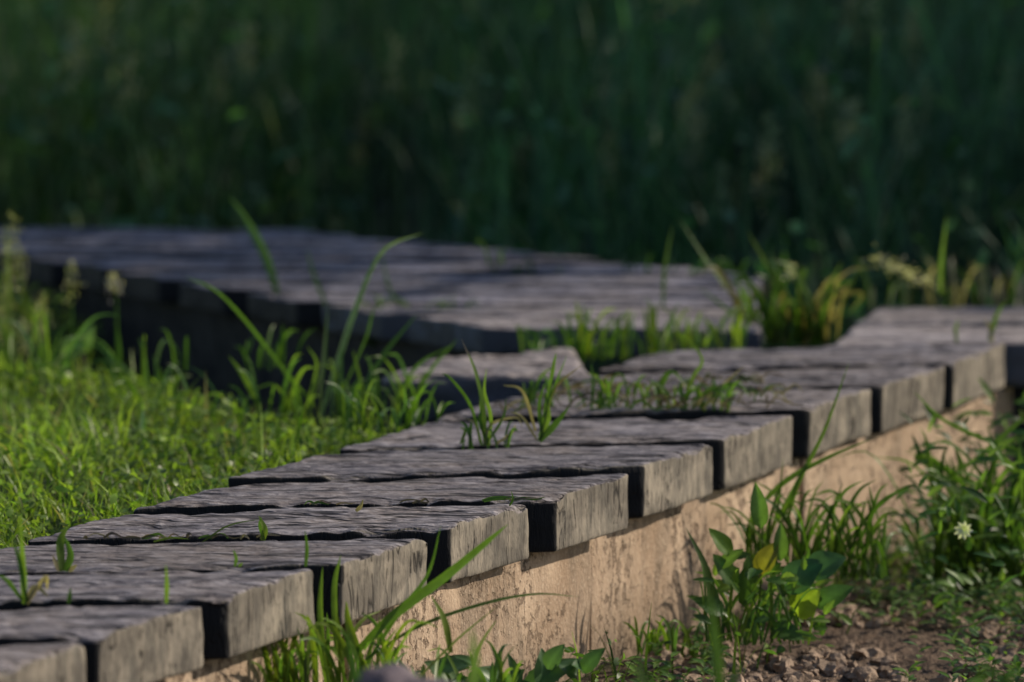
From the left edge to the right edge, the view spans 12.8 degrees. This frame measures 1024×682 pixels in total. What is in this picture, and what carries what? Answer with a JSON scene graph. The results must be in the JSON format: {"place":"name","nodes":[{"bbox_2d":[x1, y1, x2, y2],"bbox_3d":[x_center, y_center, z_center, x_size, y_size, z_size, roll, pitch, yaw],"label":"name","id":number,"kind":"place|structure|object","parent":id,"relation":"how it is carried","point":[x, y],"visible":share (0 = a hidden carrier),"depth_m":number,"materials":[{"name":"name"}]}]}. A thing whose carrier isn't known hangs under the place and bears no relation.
{"place":"outdoors","nodes":[
{"label":"outdoors","id":0,"kind":"place"},
{"bbox_2d":[0,243,423,548],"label":"lawn grass","id":1,"kind":"structure","parent":0,"point":[97,398],"depth_m":7.09,"materials":[{"name":"green plant"}]},
{"bbox_2d":[0,1,1023,681],"bbox_3d":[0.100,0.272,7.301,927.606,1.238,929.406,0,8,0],"label":"ground","id":2,"kind":"structure","parent":0,"point":[888,639],"depth_m":7.13,"materials":[{"name":"soil"}]},
{"bbox_2d":[0,212,123,379],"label":"seed head grass","id":3,"kind":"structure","parent":2,"relation":"on","point":[86,335],"depth_m":8.25,"materials":[{"name":"green plant"}]},
{"bbox_2d":[0,302,315,414],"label":"grass tuft","id":4,"kind":"object","parent":2,"relation":"on","point":[67,360],"visible":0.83,"depth_m":7.77,"materials":[{"name":"green plant"}]},
{"bbox_2d":[68,233,455,426],"bbox_3d":[-0.410,-0.014,7.408,0.642,0.323,0.272,0,8,0],"label":"grass tuft","id":5,"kind":"object","parent":2,"relation":"on","point":[285,407],"visible":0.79,"depth_m":7.42,"materials":[{"name":"green plant"}]},
{"bbox_2d":[81,379,453,462],"bbox_3d":[-0.374,0.118,7.079,0.576,0.146,0.296,0,8,0],"label":"grass tuft","id":6,"kind":"object","parent":2,"relation":"on","point":[350,413],"visible":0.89,"depth_m":7.08,"materials":[{"name":"green plant"}]},
{"bbox_2d":[0,227,761,444],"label":"boardwalk","id":7,"kind":"structure","parent":2,"relation":"on","point":[155,267],"depth_m":8.76,"materials":[{"name":"grey wood"}]},
{"bbox_2d":[229,197,506,347],"bbox_3d":[-0.261,-0.129,8.380,0.504,0.282,0.149,1,8,7],"label":"grass tuft","id":8,"kind":"object","parent":7,"relation":"on","point":[261,248],"visible":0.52,"depth_m":8.36,"materials":[{"name":"green plant"}]},
{"bbox_2d":[492,249,1023,311],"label":"grass tuft","id":9,"kind":"object","parent":7,"relation":"on","point":[933,274],"visible":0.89,"depth_m":8.86,"materials":[{"name":"green plant"}]},
{"bbox_2d":[662,217,946,345],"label":"seed head grass","id":10,"kind":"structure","parent":7,"relation":"on","point":[811,325],"depth_m":8.11,"materials":[{"name":"green plant"}]},
{"bbox_2d":[356,663,446,681],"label":"stone","id":11,"kind":"object","parent":2,"relation":"on","point":[392,672],"visible":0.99,"depth_m":4.79,"materials":[{"name":"grey stone"}]},
{"bbox_2d":[250,524,605,681],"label":"grass tuft","id":12,"kind":"object","parent":2,"relation":"on","point":[551,665],"visible":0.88,"depth_m":5.72,"materials":[{"name":"green plant"}]},
{"bbox_2d":[0,342,1013,681],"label":"boardwalk","id":13,"kind":"structure","parent":2,"relation":"on","point":[616,510],"depth_m":6.47,"materials":[{"name":"grey wood"}]},
{"bbox_2d":[0,512,168,604],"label":"grass sprout","id":14,"kind":"object","parent":13,"relation":"on","point":[24,597],"depth_m":5.51,"materials":[{"name":"green plant"}]},
{"bbox_2d":[52,525,308,572],"bbox_3d":[-0.415,0.261,5.726,0.322,0.060,0.006,0,8,0],"label":"grass sprout","id":15,"kind":"object","parent":13,"relation":"on","point":[61,564],"depth_m":5.73,"materials":[{"name":"green plant"}]},
{"bbox_2d":[83,532,279,539],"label":"dry grass litter","id":16,"kind":"object","parent":13,"relation":"on","point":[148,536],"visible":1,"depth_m":5.95,"materials":[{"name":"plant"}]},
{"bbox_2d":[153,516,267,541],"bbox_3d":[-0.392,0.245,5.944,0.149,0.035,0.003,0,8,0],"label":"grass sprout","id":17,"kind":"object","parent":13,"relation":"on","point":[263,528],"depth_m":5.95,"materials":[{"name":"green plant"}]},
{"bbox_2d":[305,496,543,504],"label":"dry grass litter","id":18,"kind":"object","parent":13,"relation":"on","point":[494,498],"visible":1,"depth_m":6.21,"materials":[{"name":"plant"}]},
{"bbox_2d":[355,491,513,511],"bbox_3d":[-0.105,0.217,6.168,0.214,0.029,0.002,0,8,0],"label":"grass sprout","id":19,"kind":"object","parent":13,"relation":"on","point":[359,508],"depth_m":6.17,"materials":[{"name":"green plant"}]},
{"bbox_2d":[442,341,522,449],"bbox_3d":[-0.044,0.079,6.712,0.118,0.168,0.020,-1,8,-7],"label":"grass tuft","id":20,"kind":"object","parent":13,"relation":"on","point":[485,429],"visible":1,"depth_m":6.72,"materials":[{"name":"green plant"}]},
{"bbox_2d":[504,354,578,442],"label":"grass tuft","id":21,"kind":"object","parent":13,"relation":"on","point":[546,429],"visible":1,"depth_m":6.75,"materials":[{"name":"green plant"}]},
{"bbox_2d":[523,335,750,411],"bbox_3d":[0.193,0.050,7.076,0.355,0.127,0.058,0,8,0],"label":"grass tuft","id":22,"kind":"object","parent":13,"relation":"on","point":[661,388],"visible":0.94,"depth_m":7.08,"materials":[{"name":"green plant"}]},
{"bbox_2d":[515,293,760,362],"bbox_3d":[0.218,-0.020,7.866,0.426,0.120,0.235,0,8,0],"label":"grass tuft","id":23,"kind":"object","parent":13,"relation":"on","point":[576,344],"visible":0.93,"depth_m":7.87,"materials":[{"name":"green plant"}]},
{"bbox_2d":[491,390,803,412],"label":"dry grass litter","id":24,"kind":"object","parent":13,"relation":"on","point":[664,399],"visible":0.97,"depth_m":7.05,"materials":[{"name":"green dry grass"}]},
{"bbox_2d":[525,383,802,400],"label":"dry grass litter","id":25,"kind":"object","parent":13,"relation":"on","point":[765,390],"visible":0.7,"depth_m":7.14,"materials":[{"name":"green plant"}]},
{"bbox_2d":[552,372,789,389],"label":"dry grass litter","id":26,"kind":"object","parent":13,"relation":"on","point":[743,378],"visible":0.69,"depth_m":7.30,"materials":[{"name":"green plant"}]},
{"bbox_2d":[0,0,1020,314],"bbox_3d":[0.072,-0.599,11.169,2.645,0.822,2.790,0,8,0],"label":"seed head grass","id":27,"kind":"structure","parent":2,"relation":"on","point":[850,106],"depth_m":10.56,"materials":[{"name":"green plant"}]},
{"bbox_2d":[0,0,1023,349],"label":"tall grass","id":28,"kind":"structure","parent":2,"relation":"on","point":[522,46],"depth_m":11.32,"materials":[{"name":"green plant"}]},
{"bbox_2d":[346,581,1018,681],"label":"grass blade","id":29,"kind":"object","parent":2,"relation":"on","point":[718,667],"depth_m":4.79,"materials":[{"name":"green plant"}]},
{"bbox_2d":[520,474,1023,681],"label":"weedy grass verge","id":30,"kind":"structure","parent":2,"relation":"on","point":[617,661],"depth_m":6.78,"materials":[{"name":"green plant"}]},
{"bbox_2d":[686,483,885,652],"bbox_3d":[0.393,0.327,6.577,0.290,0.257,0.191,0,8,0],"label":"broadleaf weed","id":31,"kind":"object","parent":2,"relation":"on","point":[795,581],"visible":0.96,"depth_m":6.55,"materials":[{"name":"green plant"}]},
{"bbox_2d":[584,550,1023,681],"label":"soil clods","id":32,"kind":"object","parent":2,"relation":"on","point":[833,664],"visible":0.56,"depth_m":6.60,"materials":[{"name":"brown soil"}]},
{"bbox_2d":[710,363,926,579],"bbox_3d":[0.447,0.196,6.836,0.349,0.331,0.116,0,8,0],"label":"grass tuft","id":33,"kind":"object","parent":2,"relation":"on","point":[835,542],"visible":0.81,"depth_m":6.84,"materials":[{"name":"green plant"}]},
{"bbox_2d":[619,558,1023,681],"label":"ground weeds","id":34,"kind":"object","parent":2,"relation":"on","point":[655,645],"visible":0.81,"depth_m":6.63,"materials":[{"name":"green plant"}]},
{"bbox_2d":[829,377,1023,623],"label":"leafy weed","id":35,"kind":"object","parent":2,"relation":"on","point":[969,538],"visible":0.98,"depth_m":7.11,"materials":[{"name":"green plant"}]},
{"bbox_2d":[834,306,1023,493],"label":"boardwalk","id":36,"kind":"structure","parent":2,"relation":"on","point":[905,326],"depth_m":8.01,"materials":[{"name":"grey wood"}]},
{"bbox_2d":[954,300,1005,342],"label":"grass tuft","id":37,"kind":"object","parent":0,"point":[991,327],"visible":1,"depth_m":7.82,"materials":[{"name":"green plant"}]}
]}

